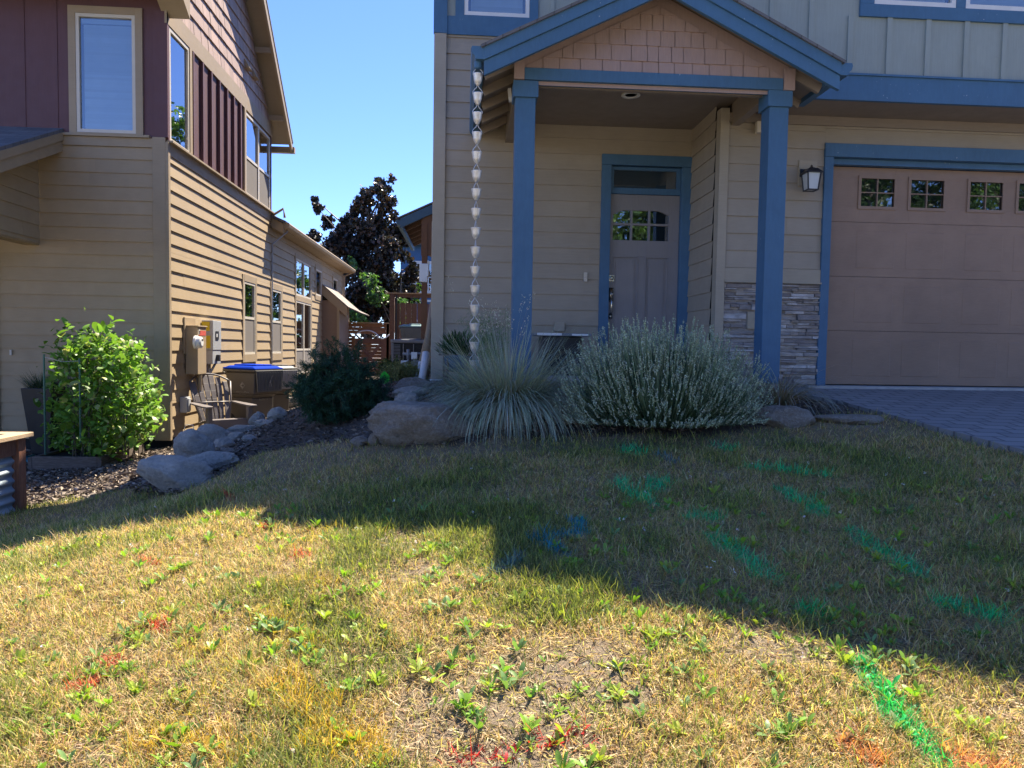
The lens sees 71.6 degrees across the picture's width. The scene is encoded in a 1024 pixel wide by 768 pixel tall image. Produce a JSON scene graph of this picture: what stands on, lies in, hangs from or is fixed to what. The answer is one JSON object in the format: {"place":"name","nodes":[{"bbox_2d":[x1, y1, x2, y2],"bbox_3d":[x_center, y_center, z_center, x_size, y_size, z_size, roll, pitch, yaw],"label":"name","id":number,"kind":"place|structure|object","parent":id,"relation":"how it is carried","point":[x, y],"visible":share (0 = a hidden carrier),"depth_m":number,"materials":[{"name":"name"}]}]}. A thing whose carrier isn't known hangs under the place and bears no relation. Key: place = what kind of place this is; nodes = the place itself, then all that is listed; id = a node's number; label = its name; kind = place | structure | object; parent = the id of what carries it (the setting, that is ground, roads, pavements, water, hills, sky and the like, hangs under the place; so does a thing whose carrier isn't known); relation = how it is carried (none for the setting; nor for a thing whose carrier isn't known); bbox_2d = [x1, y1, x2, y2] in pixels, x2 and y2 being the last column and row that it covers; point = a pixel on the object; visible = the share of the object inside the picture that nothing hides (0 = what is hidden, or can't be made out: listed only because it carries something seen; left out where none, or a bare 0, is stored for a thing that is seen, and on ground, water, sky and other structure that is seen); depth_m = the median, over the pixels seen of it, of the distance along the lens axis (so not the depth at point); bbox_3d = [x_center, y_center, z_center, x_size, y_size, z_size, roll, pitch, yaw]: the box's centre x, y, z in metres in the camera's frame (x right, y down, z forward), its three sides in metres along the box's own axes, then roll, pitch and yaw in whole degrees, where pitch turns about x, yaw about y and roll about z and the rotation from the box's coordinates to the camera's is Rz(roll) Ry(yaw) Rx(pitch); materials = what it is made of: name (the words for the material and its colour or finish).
{"place":"outdoors","nodes":[
{"label":"outdoors","id":0,"kind":"place"},
{"bbox_2d":[289,397,295,406],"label":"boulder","id":1,"kind":"object","parent":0,"point":[291,404],"visible":0.1,"depth_m":14.15,"materials":[{"name":"grey stone"}]},
{"bbox_2d":[267,0,433,344],"label":"sky","id":2,"kind":"structure","parent":0,"point":[357,76],"materials":[{"name":"blue"}]},
{"bbox_2d":[355,338,385,375],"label":"garden gate","id":3,"kind":"structure","parent":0,"point":[369,351],"depth_m":21.64,"materials":[{"name":"brown wood"}]},
{"bbox_2d":[354,330,388,338],"bbox_3d":[-4.227,-1.511,21.557,1.118,0.255,0.044,1,3,-4],"label":"bent pipe","id":4,"kind":"object","parent":3,"relation":"attached to","point":[373,332],"visible":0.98,"depth_m":21.54,"materials":[{"name":"white plastic"}]},
{"bbox_2d":[0,354,1023,767],"bbox_3d":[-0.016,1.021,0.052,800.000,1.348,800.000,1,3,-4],"label":"ground","id":5,"kind":"structure","parent":0,"point":[600,648],"depth_m":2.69,"materials":[{"name":"green plant"}]},
{"bbox_2d":[0,432,33,515],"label":"raised planter","id":6,"kind":"object","parent":5,"relation":"on","point":[13,492],"visible":0.86,"depth_m":6.09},
{"bbox_2d":[14,367,69,454],"bbox_3d":[-5.967,0.347,9.108,0.758,1.134,0.745,1,3,-4],"label":"tall planter","id":7,"kind":"object","parent":5,"relation":"on","point":[34,420],"visible":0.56,"depth_m":8.96,"materials":[{"name":"black plastic"}]},
{"bbox_2d":[28,441,143,470],"bbox_3d":[-5.177,0.876,8.733,0.819,0.200,1.169,1,3,-4],"label":"wooden bed frame","id":8,"kind":"object","parent":5,"relation":"on","point":[58,459],"visible":0.57,"depth_m":8.16,"materials":[{"name":"grey wood"}]},
{"bbox_2d":[43,354,46,454],"bbox_3d":[-5.356,0.237,8.135,0.021,1.153,0.021,2,3,19],"label":"garden stake","id":9,"kind":"object","parent":8,"relation":"on","point":[44,401],"visible":1,"depth_m":8.13,"materials":[{"name":"metal"}]},
{"bbox_2d":[78,358,81,441],"bbox_3d":[-4.964,0.190,8.159,0.020,0.968,0.020,2,3,19],"label":"garden stake","id":10,"kind":"object","parent":8,"relation":"on","point":[80,425],"visible":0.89,"depth_m":8.15,"materials":[{"name":"metal"}]},
{"bbox_2d":[33,307,168,462],"bbox_3d":[-4.926,0.011,8.508,1.460,1.861,2.083,0,3,-26],"label":"raspberry bush","id":11,"kind":"object","parent":8,"relation":"in","point":[99,383],"visible":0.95,"depth_m":8.35,"materials":[{"name":"green plant"}]},
{"bbox_2d":[26,408,295,506],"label":"wood chips","id":12,"kind":"object","parent":5,"relation":"on","point":[67,483],"visible":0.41,"depth_m":7.39,"materials":[{"name":"brown wood"}]},
{"bbox_2d":[136,454,213,490],"bbox_3d":[-2.549,0.697,5.411,0.597,0.309,0.393,8,2,-4],"label":"boulder","id":13,"kind":"object","parent":5,"relation":"on","point":[163,472],"visible":0.73,"depth_m":5.29,"materials":[{"name":"grey stone"}]},
{"bbox_2d":[0,0,369,448],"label":"house","id":14,"kind":"structure","parent":5,"relation":"on","point":[138,138],"depth_m":9.51,"materials":[{"name":"beige paint"}]},
{"bbox_2d":[67,5,143,134],"bbox_3d":[-5.350,-4.127,9.408,0.941,1.642,0.154,1,3,-4],"label":"window","id":15,"kind":"structure","parent":14,"relation":"in","point":[105,43],"depth_m":9.38,"materials":[{"name":"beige glass"}]},
{"bbox_2d":[166,27,189,151],"bbox_3d":[-4.667,-4.022,9.815,0.146,1.490,0.685,1,3,-4],"label":"window","id":16,"kind":"structure","parent":14,"relation":"in","point":[178,51],"depth_m":10.10,"materials":[{"name":"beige glass"}]},
{"bbox_2d":[241,274,256,361],"bbox_3d":[-4.923,-1.203,13.147,0.154,1.585,0.860,1,3,-4],"label":"window","id":17,"kind":"structure","parent":14,"relation":"in","point":[249,283],"depth_m":13.31,"materials":[{"name":"beige plastic"}]},
{"bbox_2d":[246,113,269,208],"bbox_3d":[-4.916,-4.201,13.570,0.149,1.460,1.590,1,3,-4],"label":"window","id":18,"kind":"structure","parent":14,"relation":"in","point":[257,141],"depth_m":13.64,"materials":[{"name":"glass"}]},
{"bbox_2d":[269,282,282,359],"bbox_3d":[-5.048,-1.305,15.023,0.154,1.595,0.955,1,3,-4],"label":"window","id":19,"kind":"structure","parent":14,"relation":"in","point":[277,289],"depth_m":15.29,"materials":[{"name":"beige plastic"}]},
{"bbox_2d":[294,298,311,373],"bbox_3d":[-5.178,-1.109,17.581,0.064,1.930,1.820,1,3,-4],"label":"window","id":20,"kind":"structure","parent":14,"relation":"in","point":[303,308],"depth_m":17.52,"materials":[{"name":"glass"}]},
{"bbox_2d":[294,253,311,301],"bbox_3d":[-5.154,-2.588,17.506,0.064,1.028,1.820,1,3,-4],"label":"window","id":21,"kind":"structure","parent":14,"relation":"in","point":[303,267],"depth_m":17.47,"materials":[{"name":"glass"}]},
{"bbox_2d":[314,264,322,301],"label":"window","id":22,"kind":"structure","parent":14,"relation":"in","point":[318,281],"depth_m":19.36,"materials":[{"name":"glass"}]},
{"bbox_2d":[332,274,338,291],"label":"window","id":23,"kind":"structure","parent":14,"relation":"in","point":[335,284],"depth_m":21.90,"materials":[{"name":"glass"}]},
{"bbox_2d":[173,428,214,457],"bbox_3d":[-2.810,0.600,6.278,0.327,0.430,0.320,-2,4,-42],"label":"boulder","id":24,"kind":"object","parent":5,"relation":"on","point":[190,442],"visible":0.63,"depth_m":6.16,"materials":[{"name":"grey stone"}]},
{"bbox_2d":[197,424,230,440],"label":"boulder","id":25,"kind":"object","parent":5,"relation":"on","point":[212,432],"visible":0.35,"depth_m":7.45,"materials":[{"name":"grey stone"}]},
{"bbox_2d":[189,451,240,471],"bbox_3d":[-2.434,0.640,5.757,0.455,0.194,0.245,-4,3,-4],"label":"boulder","id":26,"kind":"object","parent":5,"relation":"on","point":[216,460],"visible":0.57,"depth_m":5.70,"materials":[{"name":"grey stone"}]},
{"bbox_2d":[189,373,256,427],"bbox_3d":[-4.195,0.330,10.159,0.735,0.939,1.020,-2,4,-42],"label":"garden chair","id":27,"kind":"object","parent":5,"relation":"on","point":[207,407],"visible":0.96,"depth_m":10.31,"materials":[{"name":"beige wood"}]},
{"bbox_2d":[213,437,235,450],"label":"boulder","id":28,"kind":"object","parent":5,"relation":"on","point":[223,442],"visible":0.52,"depth_m":6.95,"materials":[{"name":"grey stone"}]},
{"bbox_2d":[217,448,233,451],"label":"rock","id":29,"kind":"object","parent":5,"relation":"on","point":[226,449],"visible":0.45,"depth_m":6.33,"materials":[{"name":"grey stone"}]},
{"bbox_2d":[227,431,243,440],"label":"rock","id":30,"kind":"object","parent":5,"relation":"on","point":[234,435],"visible":0.55,"depth_m":7.37,"materials":[{"name":"grey stone"}]},
{"bbox_2d":[226,425,255,431],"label":"boulder","id":31,"kind":"object","parent":5,"relation":"on","point":[241,428],"visible":0.49,"depth_m":7.68,"materials":[{"name":"grey stone"}]},
{"bbox_2d":[241,434,255,440],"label":"rock","id":32,"kind":"object","parent":5,"relation":"on","point":[250,437],"visible":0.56,"depth_m":6.92,"materials":[{"name":"grey stone"}]},
{"bbox_2d":[222,364,282,417],"bbox_3d":[-4.276,0.200,11.679,0.851,1.053,0.602,2,3,28],"label":"recycling cart","id":33,"kind":"object","parent":5,"relation":"on","point":[259,386],"visible":0.81,"depth_m":11.47,"materials":[{"name":"brown plastic"}]},
{"bbox_2d":[248,411,264,424],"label":"rock","id":34,"kind":"object","parent":5,"relation":"on","point":[254,417],"visible":0.59,"depth_m":7.99,"materials":[{"name":"grey stone"}]},
{"bbox_2d":[254,419,274,426],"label":"rock","id":35,"kind":"object","parent":5,"relation":"on","point":[259,422],"visible":0.64,"depth_m":7.61,"materials":[{"name":"grey stone"}]},
{"bbox_2d":[267,407,287,419],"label":"boulder","id":36,"kind":"object","parent":5,"relation":"on","point":[275,413],"visible":0.74,"depth_m":7.78,"materials":[{"name":"grey stone"}]},
{"bbox_2d":[271,364,297,410],"bbox_3d":[-4.304,0.161,12.729,0.756,1.022,0.558,3,3,31],"label":"refuse cart","id":37,"kind":"object","parent":5,"relation":"on","point":[280,400],"visible":0.28,"depth_m":12.61,"materials":[{"name":"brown plastic"}]},
{"bbox_2d":[282,335,393,424],"bbox_3d":[-1.619,-0.038,6.698,1.098,0.842,0.970,1,3,-4],"label":"rosemary shrub","id":38,"kind":"object","parent":5,"relation":"on","point":[322,392],"visible":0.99,"depth_m":6.47,"materials":[{"name":"green plant"}]},
{"bbox_2d":[350,436,367,446],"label":"rock","id":39,"kind":"object","parent":5,"relation":"on","point":[359,440],"visible":0.87,"depth_m":5.27,"materials":[{"name":"grey stone"}]},
{"bbox_2d":[306,173,420,361],"bbox_3d":[-6.029,-4.744,29.337,4.714,8.175,3.098,1,3,-4],"label":"maple tree","id":40,"kind":"object","parent":5,"relation":"on","point":[375,243],"visible":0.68,"depth_m":28.92,"materials":[{"name":"purple plant"}]},
{"bbox_2d":[349,322,388,366],"bbox_3d":[-4.574,-1.028,21.700,1.665,1.710,0.160,1,3,-4],"label":"cedar fence","id":41,"kind":"object","parent":5,"relation":"on","point":[377,328],"visible":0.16,"depth_m":21.69,"materials":[{"name":"brown wood"}]},
{"bbox_2d":[368,433,379,444],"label":"rock","id":42,"kind":"object","parent":5,"relation":"on","point":[372,438],"visible":0.48,"depth_m":5.25,"materials":[{"name":"grey stone"}]},
{"bbox_2d":[347,255,420,338],"bbox_3d":[-5.526,-2.768,27.356,4.183,4.413,1.899,1,3,-4],"label":"green tree","id":43,"kind":"object","parent":5,"relation":"on","point":[351,260],"visible":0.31,"depth_m":27.19,"materials":[{"name":"green plant"}]},
{"bbox_2d":[380,371,388,383],"bbox_3d":[-1.531,-0.075,8.527,0.118,0.170,0.016,-1,3,-29],"label":"plant","id":44,"kind":"object","parent":5,"relation":"on","point":[384,374],"visible":0.37,"depth_m":8.53,"materials":[{"name":"green plant"}]},
{"bbox_2d":[374,354,409,376],"bbox_3d":[-2.148,-0.296,13.076,0.799,0.548,0.698,1,3,-4],"label":"shrub","id":45,"kind":"object","parent":5,"relation":"on","point":[381,363],"visible":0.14,"depth_m":13.00,"materials":[{"name":"green plant"}]},
{"bbox_2d":[375,356,430,381],"bbox_3d":[-1.367,-0.156,9.158,0.675,0.414,0.796,4,4,44],"label":"ground cover plant","id":46,"kind":"object","parent":5,"relation":"on","point":[405,370],"visible":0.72,"depth_m":9.04,"materials":[{"name":"green plant"}]},
{"bbox_2d":[394,392,418,400],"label":"boulder","id":47,"kind":"object","parent":5,"relation":"on","point":[402,396],"visible":0.51,"depth_m":6.42,"materials":[{"name":"grey stone"}]},
{"bbox_2d":[385,292,430,359],"bbox_3d":[-2.448,-1.249,18.830,1.824,2.310,0.180,1,3,-4],"label":"board fence","id":48,"kind":"object","parent":5,"relation":"on","point":[400,315],"visible":0.3,"depth_m":18.77,"materials":[{"name":"brown wood"}]},
{"bbox_2d":[390,339,430,373],"bbox_3d":[-2.062,-0.552,15.088,1.020,0.810,1.020,1,3,-4],"label":"table","id":49,"kind":"object","parent":5,"relation":"on","point":[399,347],"visible":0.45,"depth_m":14.63,"materials":[{"name":"wood"}]},
{"bbox_2d":[399,324,420,338],"bbox_3d":[-2.110,-0.827,16.595,1.026,1.145,0.733,1,3,-4],"label":"storage bin","id":50,"kind":"object","parent":49,"relation":"on","point":[411,331],"visible":0.22,"depth_m":16.21,"materials":[{"name":"grey plastic"}]},
{"bbox_2d":[390,377,433,391],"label":"boulder","id":51,"kind":"object","parent":5,"relation":"on","point":[403,383],"visible":0.44,"depth_m":6.86,"materials":[{"name":"grey stone"}]},
{"bbox_2d":[391,386,432,397],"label":"boulder","id":52,"kind":"object","parent":5,"relation":"on","point":[396,392],"visible":0.39,"depth_m":6.66,"materials":[{"name":"grey stone"}]},
{"bbox_2d":[401,244,430,313],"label":"house","id":53,"kind":"structure","parent":5,"relation":"on","point":[416,253],"depth_m":39.42,"materials":[{"name":"blue wood"}]},
{"bbox_2d":[409,261,430,292],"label":"window","id":54,"kind":"structure","parent":53,"relation":"in","point":[418,262],"depth_m":39.57,"materials":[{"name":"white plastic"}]},
{"bbox_2d":[415,342,423,377],"bbox_3d":[-1.174,-0.369,9.286,0.057,0.653,0.557,1,3,10],"label":"leaning tube","id":55,"kind":"object","parent":5,"relation":"on","point":[419,362],"visible":0.31,"depth_m":9.22,"materials":[{"name":"white plastic"}]},
{"bbox_2d":[366,401,475,445],"bbox_3d":[-0.662,0.319,5.266,0.784,0.377,0.467,0,3,-24],"label":"boulder","id":56,"kind":"object","parent":5,"relation":"on","point":[395,423],"visible":0.81,"depth_m":5.12,"materials":[{"name":"grey stone"}]},
{"bbox_2d":[418,302,430,379],"bbox_3d":[-1.086,-0.545,9.132,0.094,1.074,0.690,1,3,7],"label":"leaning tube","id":57,"kind":"object","parent":5,"relation":"on","point":[425,354],"visible":0.61,"depth_m":9.04,"materials":[{"name":"white plastic"}]},
{"bbox_2d":[426,346,430,379],"bbox_3d":[-1.061,-0.371,9.243,0.044,0.689,0.257,2,3,18],"label":"leaning tube","id":58,"kind":"object","parent":5,"relation":"on","point":[429,365],"visible":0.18,"depth_m":9.20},
{"bbox_2d":[405,282,497,401],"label":"ornamental grass","id":59,"kind":"object","parent":5,"relation":"on","point":[447,383],"depth_m":6.54,"materials":[{"name":"green plant"}]},
{"bbox_2d":[434,329,479,381],"bbox_3d":[-0.571,-0.227,7.531,0.518,0.715,0.444,1,3,-4],"label":"potted plant","id":60,"kind":"object","parent":5,"relation":"on","point":[457,337],"visible":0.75,"depth_m":7.43,"materials":[{"name":"green plant"}]},
{"bbox_2d":[458,308,510,377],"bbox_3d":[-0.228,-0.386,7.189,0.670,0.833,0.709,3,4,39],"label":"fennel plant","id":61,"kind":"object","parent":5,"relation":"on","point":[485,340],"visible":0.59,"depth_m":7.20,"materials":[{"name":"green plant"}]},
{"bbox_2d":[139,380,850,493],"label":"bark mulch","id":62,"kind":"object","parent":5,"relation":"on","point":[285,421],"visible":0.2,"depth_m":6.11,"materials":[{"name":"brown wood"}]},
{"bbox_2d":[407,293,606,448],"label":"ornamental grass","id":63,"kind":"object","parent":5,"relation":"on","point":[482,401],"depth_m":5.37,"materials":[{"name":"green plant"}]},
{"bbox_2d":[492,402,525,430],"bbox_3d":[-0.034,0.268,5.406,0.261,0.284,0.193,2,3,16],"label":"boulder","id":64,"kind":"object","parent":5,"relation":"on","point":[503,427],"visible":0.3,"depth_m":5.35,"materials":[{"name":"grey stone"}]},
{"bbox_2d":[0,449,1023,767],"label":"dry thatch","id":65,"kind":"object","parent":5,"relation":"on","point":[578,657],"visible":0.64,"depth_m":2.53,"materials":[{"name":"yellow plant"}]},
{"bbox_2d":[1,472,1023,767],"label":"lawn weeds","id":66,"kind":"object","parent":5,"relation":"on","point":[507,684],"visible":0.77,"depth_m":2.48,"materials":[{"name":"green plant"}]},
{"bbox_2d":[17,461,1008,764],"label":"clover flowers","id":67,"kind":"object","parent":5,"relation":"on","point":[509,517],"visible":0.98,"depth_m":3.29,"materials":[{"name":"plant"}]},
{"bbox_2d":[552,393,581,423],"bbox_3d":[0.444,0.213,5.606,0.270,0.293,0.204,1,3,-4],"label":"boulder","id":68,"kind":"object","parent":5,"relation":"on","point":[561,407],"visible":0.16,"depth_m":5.54,"materials":[{"name":"grey stone"}]},
{"bbox_2d":[538,313,778,428],"bbox_3d":[1.153,-0.123,5.579,2.003,0.884,1.442,1,3,-4],"label":"lavender bush","id":69,"kind":"object","parent":5,"relation":"on","point":[647,385],"visible":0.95,"depth_m":5.30,"materials":[{"name":"green plant"}]},
{"bbox_2d":[396,0,1023,395],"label":"house","id":70,"kind":"structure","parent":5,"relation":"on","point":[836,187],"depth_m":7.57,"materials":[{"name":"beige paint"}]},
{"bbox_2d":[401,349,420,366],"bbox_3d":[-1.312,-0.255,10.151,0.540,0.480,0.230,1,3,-4],"label":"gas meter","id":71,"kind":"object","parent":70,"relation":"attached to","point":[412,354],"visible":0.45,"depth_m":10.08,"materials":[{"name":"metal"}]},
{"bbox_2d":[469,69,482,369],"bbox_3d":[-0.303,-1.395,5.979,0.088,2.580,0.088,1,3,-4],"label":"rain chain","id":72,"kind":"object","parent":70,"relation":"hanging from","point":[476,155],"visible":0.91,"depth_m":5.95,"materials":[{"name":"metal"}]},
{"bbox_2d":[455,0,537,19],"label":"window","id":73,"kind":"structure","parent":70,"relation":"in","point":[514,9],"depth_m":8.01,"materials":[{"name":"blue glass"}]},
{"bbox_2d":[531,333,591,375],"bbox_3d":[0.525,-0.323,7.731,0.600,0.450,0.490,1,3,-4],"label":"storage bench","id":74,"kind":"object","parent":70,"relation":"on","point":[572,341],"visible":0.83,"depth_m":7.54,"materials":[{"name":"plastic"}]},
{"bbox_2d":[607,194,679,365],"bbox_3d":[1.528,-1.164,8.345,0.822,2.070,0.232,1,3,-4],"label":"front door","id":75,"kind":"structure","parent":70,"relation":"in","point":[643,267],"depth_m":8.30,"materials":[{"name":"grey paint"}]},
{"bbox_2d":[611,166,680,195],"bbox_3d":[1.548,-2.357,8.276,0.822,0.310,0.090,1,3,-4],"label":"transom window","id":76,"kind":"structure","parent":70,"relation":"in","point":[624,180],"depth_m":8.28,"materials":[{"name":"grey glass"}]},
{"bbox_2d":[875,0,955,7],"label":"window","id":77,"kind":"structure","parent":70,"relation":"in","point":[932,3],"depth_m":6.88,"materials":[{"name":"white plastic"}]},
{"bbox_2d":[825,167,1023,386],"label":"garage door","id":78,"kind":"structure","parent":70,"relation":"in","point":[926,275],"depth_m":7.67,"materials":[{"name":"brown metal"}]},
{"bbox_2d":[966,0,1023,10],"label":"window","id":79,"kind":"structure","parent":70,"relation":"in","point":[1011,5],"depth_m":6.97,"materials":[{"name":"white plastic"}]},
{"bbox_2d":[751,405,815,428],"bbox_3d":[2.149,0.268,5.627,0.499,0.202,0.291,1,3,-4],"label":"boulder","id":80,"kind":"object","parent":5,"relation":"on","point":[792,416],"visible":0.77,"depth_m":5.51,"materials":[{"name":"grey stone"}]},
{"bbox_2d":[738,356,868,420],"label":"ornamental grass","id":81,"kind":"object","parent":5,"relation":"on","point":[787,397],"depth_m":6.09,"materials":[{"name":"green plant"}]},
{"bbox_2d":[814,414,883,424],"bbox_3d":[2.698,0.288,5.700,0.598,0.085,0.219,1,3,-4],"label":"boulder","id":82,"kind":"object","parent":5,"relation":"on","point":[857,419],"visible":0.88,"depth_m":5.63,"materials":[{"name":"grey stone"}]},
{"bbox_2d":[762,386,1023,455],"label":"driveway","id":83,"kind":"structure","parent":0,"point":[994,417],"depth_m":6.25,"materials":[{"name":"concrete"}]}
]}

